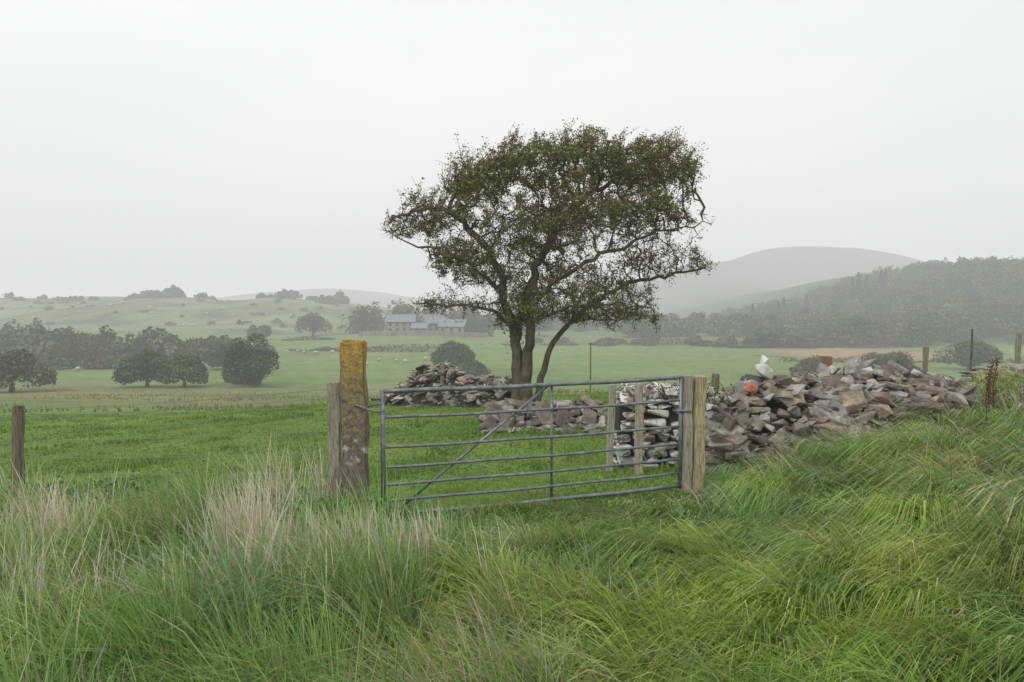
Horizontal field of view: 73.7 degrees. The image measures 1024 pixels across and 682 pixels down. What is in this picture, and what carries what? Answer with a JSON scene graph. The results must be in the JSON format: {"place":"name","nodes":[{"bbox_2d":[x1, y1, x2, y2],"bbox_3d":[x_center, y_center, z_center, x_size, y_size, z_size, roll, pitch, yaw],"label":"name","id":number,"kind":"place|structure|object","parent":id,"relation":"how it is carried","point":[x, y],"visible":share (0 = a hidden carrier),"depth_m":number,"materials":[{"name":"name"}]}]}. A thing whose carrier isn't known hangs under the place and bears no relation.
{"place":"outdoors","nodes":[
{"label":"outdoors","id":0,"kind":"place"},
{"bbox_2d":[0,354,1023,681],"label":"long grass","id":1,"kind":"structure","parent":0,"point":[732,620],"depth_m":3.76,"materials":[{"name":"green plant"}]},
{"bbox_2d":[0,246,1023,681],"bbox_3d":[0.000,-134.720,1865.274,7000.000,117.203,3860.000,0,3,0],"label":"ground","id":2,"kind":"structure","parent":0,"point":[764,276],"depth_m":134.49,"materials":[{"name":"green plant"}]},
{"bbox_2d":[11,404,24,490],"bbox_3d":[-5.282,1.387,7.301,0.165,1.426,0.129,-1,4,-11],"label":"wooden fence post","id":3,"kind":"object","parent":2,"relation":"on","point":[18,431],"visible":0.56,"depth_m":7.25,"materials":[{"name":"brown wood"}]},
{"bbox_2d":[0,349,57,392],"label":"oak tree","id":4,"kind":"object","parent":2,"relation":"on","point":[14,366],"visible":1,"depth_m":79.69,"materials":[{"name":"green plant"}]},
{"bbox_2d":[50,329,111,362],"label":"oak tree","id":5,"kind":"object","parent":2,"relation":"on","point":[74,347],"visible":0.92,"depth_m":137.98,"materials":[{"name":"green plant"}]},
{"bbox_2d":[0,318,277,370],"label":"tree line","id":6,"kind":"object","parent":2,"relation":"on","point":[36,340],"visible":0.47,"depth_m":149.31,"materials":[{"name":"green plant"}]},
{"bbox_2d":[111,348,166,386],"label":"oak tree","id":7,"kind":"object","parent":2,"relation":"on","point":[132,368],"visible":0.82,"depth_m":91.11,"materials":[{"name":"green plant"}]},
{"bbox_2d":[0,389,328,497],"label":"wire stock fence","id":8,"kind":"object","parent":2,"relation":"on","point":[167,457],"visible":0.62,"depth_m":6.66,"materials":[{"name":"grey metal"}]},
{"bbox_2d":[155,353,208,386],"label":"oak tree","id":9,"kind":"object","parent":2,"relation":"on","point":[193,368],"visible":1,"depth_m":89.87,"materials":[{"name":"green plant"}]},
{"bbox_2d":[0,285,387,328],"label":"hilltop bushes","id":10,"kind":"object","parent":2,"relation":"on","point":[173,291],"visible":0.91,"depth_m":422.80,"materials":[{"name":"green plant"}]},
{"bbox_2d":[201,343,231,367],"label":"oak tree","id":11,"kind":"object","parent":2,"relation":"on","point":[211,357],"visible":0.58,"depth_m":126.79,"materials":[{"name":"green plant"}]},
{"bbox_2d":[220,369,238,381],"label":"hawthorn bush","id":12,"kind":"object","parent":2,"relation":"on","point":[224,378],"visible":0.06,"depth_m":98.53,"materials":[{"name":"green plant"}]},
{"bbox_2d":[231,373,263,384],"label":"hawthorn bush","id":13,"kind":"object","parent":2,"relation":"on","point":[235,381],"visible":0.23,"depth_m":95.92,"materials":[{"name":"green plant"}]},
{"bbox_2d":[223,332,279,386],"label":"oak tree","id":14,"kind":"object","parent":2,"relation":"on","point":[243,360],"visible":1,"depth_m":90.98,"materials":[{"name":"green plant"}]},
{"bbox_2d":[246,325,271,337],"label":"oak tree","id":15,"kind":"object","parent":2,"relation":"on","point":[265,331],"visible":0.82,"depth_m":234.34,"materials":[{"name":"green plant"}]},
{"bbox_2d":[0,386,621,412],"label":"rush tufts","id":16,"kind":"object","parent":2,"relation":"on","point":[119,409],"visible":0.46,"depth_m":46.77,"materials":[{"name":"green plant"}]},
{"bbox_2d":[294,312,331,336],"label":"oak tree","id":17,"kind":"object","parent":2,"relation":"on","point":[311,321],"visible":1,"depth_m":247.80,"materials":[{"name":"green plant"}]},
{"bbox_2d":[327,381,343,511],"bbox_3d":[-1.595,1.154,6.200,0.136,1.574,0.125,0,3,-6],"label":"wooden fence post","id":18,"kind":"object","parent":2,"relation":"on","point":[335,418],"visible":0.61,"depth_m":6.13,"materials":[{"name":"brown wood"}]},
{"bbox_2d":[339,339,369,508],"bbox_3d":[-1.392,0.953,6.088,0.252,1.938,0.178,0,3,-5],"label":"slate gate post","id":19,"kind":"object","parent":2,"relation":"on","point":[354,391],"visible":0.7,"depth_m":6.00,"materials":[{"name":"stone"}]},
{"bbox_2d":[350,311,378,331],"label":"oak tree","id":20,"kind":"object","parent":2,"relation":"on","point":[366,322],"visible":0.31,"depth_m":265.16,"materials":[{"name":"green plant"}]},
{"bbox_2d":[386,311,416,331],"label":"stone farmhouse","id":21,"kind":"object","parent":2,"relation":"on","point":[399,322],"visible":0.81,"depth_m":235.00,"materials":[{"name":"stone"}]},
{"bbox_2d":[389,323,411,330],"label":"windows","id":22,"kind":"structure","parent":21,"relation":"in","point":[390,329],"depth_m":234.73,"materials":[{"name":"grey glass"}]},
{"bbox_2d":[411,323,428,330],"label":"stone outbuilding","id":23,"kind":"structure","parent":2,"relation":"on","point":[419,326],"depth_m":231.42,"materials":[{"name":"stone"}]},
{"bbox_2d":[359,330,487,336],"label":"farmyard wall","id":24,"kind":"structure","parent":2,"relation":"on","point":[414,332],"depth_m":227.33,"materials":[{"name":"stone"}]},
{"bbox_2d":[418,314,445,330],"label":"stone barn","id":25,"kind":"structure","parent":2,"relation":"on","point":[431,321],"depth_m":239.50,"materials":[{"name":"stone"}]},
{"bbox_2d":[440,362,444,398],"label":"wooden fence post","id":26,"kind":"object","parent":2,"relation":"on","point":[442,369],"visible":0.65,"depth_m":19.07,"materials":[{"name":"grey wood"}]},
{"bbox_2d":[376,361,512,407],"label":"ruined stone wall","id":27,"kind":"structure","parent":2,"relation":"on","point":[423,377],"depth_m":18.92,"materials":[{"name":"grey stone"}]},
{"bbox_2d":[429,340,475,365],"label":"oak tree","id":28,"kind":"object","parent":2,"relation":"on","point":[453,352],"visible":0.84,"depth_m":116.31,"materials":[{"name":"green plant"}]},
{"bbox_2d":[437,319,467,333],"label":"stone barn","id":29,"kind":"structure","parent":2,"relation":"on","point":[449,325],"depth_m":235.59,"materials":[{"name":"stone"}]},
{"bbox_2d":[453,359,490,376],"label":"hawthorn bush","id":30,"kind":"object","parent":2,"relation":"on","point":[473,367],"visible":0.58,"depth_m":110.74,"materials":[{"name":"green plant"}]},
{"bbox_2d":[0,379,1009,519],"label":"pasture grass","id":31,"kind":"structure","parent":2,"relation":"on","point":[136,462],"depth_m":11.87,"materials":[{"name":"green plant"}]},
{"bbox_2d":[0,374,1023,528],"bbox_3d":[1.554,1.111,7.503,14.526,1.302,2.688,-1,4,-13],"label":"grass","id":32,"kind":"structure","parent":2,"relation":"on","point":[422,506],"depth_m":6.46,"materials":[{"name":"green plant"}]},
{"bbox_2d":[0,366,1023,652],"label":"dry grass stems","id":33,"kind":"object","parent":2,"relation":"on","point":[228,524],"visible":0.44,"depth_m":4.70,"materials":[{"name":"beige plant"}]},
{"bbox_2d":[523,317,552,335],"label":"oak tree","id":34,"kind":"object","parent":2,"relation":"on","point":[548,326],"visible":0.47,"depth_m":252.70,"materials":[{"name":"green plant"}]},
{"bbox_2d":[476,392,607,434],"bbox_3d":[0.716,1.564,13.354,2.904,1.058,2.429,0,3,0],"label":"fallen stone heap","id":35,"kind":"object","parent":2,"relation":"on","point":[596,418],"visible":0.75,"depth_m":13.11,"materials":[{"name":"grey stone"}]},
{"bbox_2d":[382,118,719,402],"bbox_3d":[0.709,-1.258,13.846,6.946,6.157,3.732,0,3,0],"label":"hawthorn tree","id":36,"kind":"object","parent":2,"relation":"on","point":[477,178],"visible":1,"depth_m":13.45,"materials":[{"name":"green plant"}]},
{"bbox_2d":[588,343,593,392],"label":"marker post","id":37,"kind":"object","parent":2,"relation":"on","point":[590,364],"visible":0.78,"depth_m":26.07,"materials":[{"name":"grey wood"}]},
{"bbox_2d":[606,384,615,472],"bbox_3d":[1.210,1.197,8.391,0.121,1.342,0.079,-1,4,-11],"label":"wooden fence post","id":38,"kind":"object","parent":2,"relation":"on","point":[610,424],"visible":0.69,"depth_m":8.36,"materials":[{"name":"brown wood"}]},
{"bbox_2d":[202,335,1023,362],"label":"hedgerow","id":39,"kind":"object","parent":2,"relation":"on","point":[386,348],"visible":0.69,"depth_m":197.43,"materials":[{"name":"green plant"}]},
{"bbox_2d":[341,299,920,347],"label":"valley woodland","id":40,"kind":"object","parent":2,"relation":"on","point":[772,330],"visible":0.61,"depth_m":254.51,"materials":[{"name":"green plant"}]},
{"bbox_2d":[617,317,651,336],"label":"oak tree","id":41,"kind":"object","parent":2,"relation":"on","point":[627,328],"visible":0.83,"depth_m":245.25,"materials":[{"name":"green plant"}]},
{"bbox_2d":[634,383,643,475],"bbox_3d":[1.513,1.179,8.135,0.112,1.353,0.089,0,3,-6],"label":"wooden fence post","id":42,"kind":"object","parent":2,"relation":"on","point":[639,416],"visible":0.68,"depth_m":8.10,"materials":[{"name":"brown wood"}]},
{"bbox_2d":[613,381,721,468],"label":"coursed stone wall","id":43,"kind":"structure","parent":2,"relation":"on","point":[661,415],"depth_m":8.64,"materials":[{"name":"grey stone"}]},
{"bbox_2d":[608,374,731,411],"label":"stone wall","id":44,"kind":"structure","parent":43,"relation":"on","point":[712,386],"depth_m":8.53,"materials":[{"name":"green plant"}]},
{"bbox_2d":[678,374,693,492],"bbox_3d":[1.825,1.093,7.159,0.121,1.489,0.134,-1,3,-9],"label":"wooden gate post","id":45,"kind":"object","parent":2,"relation":"on","point":[687,445],"visible":0.67,"depth_m":7.10,"materials":[{"name":"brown wood"}]},
{"bbox_2d":[353,375,691,515],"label":"metal field gate","id":46,"kind":"structure","parent":45,"relation":"attached to","point":[383,417],"depth_m":6.62,"materials":[{"name":"metal"}]},
{"bbox_2d":[691,375,706,492],"bbox_3d":[1.953,1.100,7.180,0.159,1.478,0.137,0,3,-6],"label":"wooden gate post","id":47,"kind":"object","parent":2,"relation":"on","point":[698,408],"visible":0.61,"depth_m":7.12,"materials":[{"name":"brown wood"}]},
{"bbox_2d":[710,339,1015,380],"bbox_3d":[5.338,0.234,10.657,9.742,0.254,1.445,-3,4,-37],"label":"fence wire","id":48,"kind":"object","parent":47,"relation":"attached to","point":[863,355],"visible":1,"depth_m":12.06,"materials":[{"name":"grey metal"}]},
{"bbox_2d":[711,373,719,389],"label":"wooden fence post","id":49,"kind":"object","parent":2,"relation":"on","point":[714,379],"visible":0.16,"depth_m":11.52,"materials":[{"name":"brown wood"}]},
{"bbox_2d":[789,355,835,375],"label":"hawthorn bush","id":50,"kind":"object","parent":2,"relation":"on","point":[810,364],"visible":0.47,"depth_m":111.67,"materials":[{"name":"green plant"}]},
{"bbox_2d":[749,269,889,316],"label":"conifer trees","id":51,"kind":"object","parent":2,"relation":"on","point":[882,283],"visible":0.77,"depth_m":336.64,"materials":[{"name":"green plant"}]},
{"bbox_2d":[821,356,832,366],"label":"wooden fence post","id":52,"kind":"object","parent":2,"relation":"on","point":[826,360],"visible":0.1,"depth_m":11.49,"materials":[{"name":"brown wood"}]},
{"bbox_2d":[678,355,1023,472],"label":"rubble stone wall","id":53,"kind":"structure","parent":2,"relation":"on","point":[858,390],"depth_m":8.89,"materials":[{"name":"grey stone"}]},
{"bbox_2d":[719,255,1023,345],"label":"hillside woodland","id":54,"kind":"object","parent":2,"relation":"on","point":[951,313],"visible":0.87,"depth_m":282.79,"materials":[{"name":"green plant"}]},
{"bbox_2d":[861,350,921,368],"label":"hawthorn bush","id":55,"kind":"object","parent":2,"relation":"on","point":[888,356],"visible":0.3,"depth_m":111.97,"materials":[{"name":"green plant"}]},
{"bbox_2d":[922,346,928,371],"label":"wooden fence post","id":56,"kind":"object","parent":2,"relation":"on","point":[925,358],"visible":0.47,"depth_m":13.01,"materials":[{"name":"brown wood"}]},
{"bbox_2d":[932,337,1003,369],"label":"oak tree","id":57,"kind":"object","parent":2,"relation":"on","point":[988,352],"visible":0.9,"depth_m":126.52,"materials":[{"name":"green plant"}]},
{"bbox_2d":[970,329,972,369],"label":"wooden fence post","id":58,"kind":"object","parent":2,"relation":"on","point":[971,351],"visible":0.59,"depth_m":14.02,"materials":[{"name":"brown wood"}]},
{"bbox_2d":[981,358,1001,421],"bbox_3d":[6.216,0.665,8.863,0.176,0.836,1.169,3,4,38],"label":"dock plant","id":59,"kind":"object","parent":2,"relation":"on","point":[989,382],"visible":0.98,"depth_m":9.03,"materials":[{"name":"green plant"}]},
{"bbox_2d":[1015,333,1021,379],"bbox_3d":[9.660,0.445,13.052,0.101,1.191,0.089,-1,4,-11],"label":"wooden fence post","id":60,"kind":"object","parent":2,"relation":"on","point":[1018,342],"visible":0.46,"depth_m":13.01,"materials":[{"name":"brown wood"}]},
{"bbox_2d":[0,0,1023,304],"label":"sky","id":61,"kind":"structure","parent":0,"point":[217,148],"materials":[{"name":"white"}]}
]}

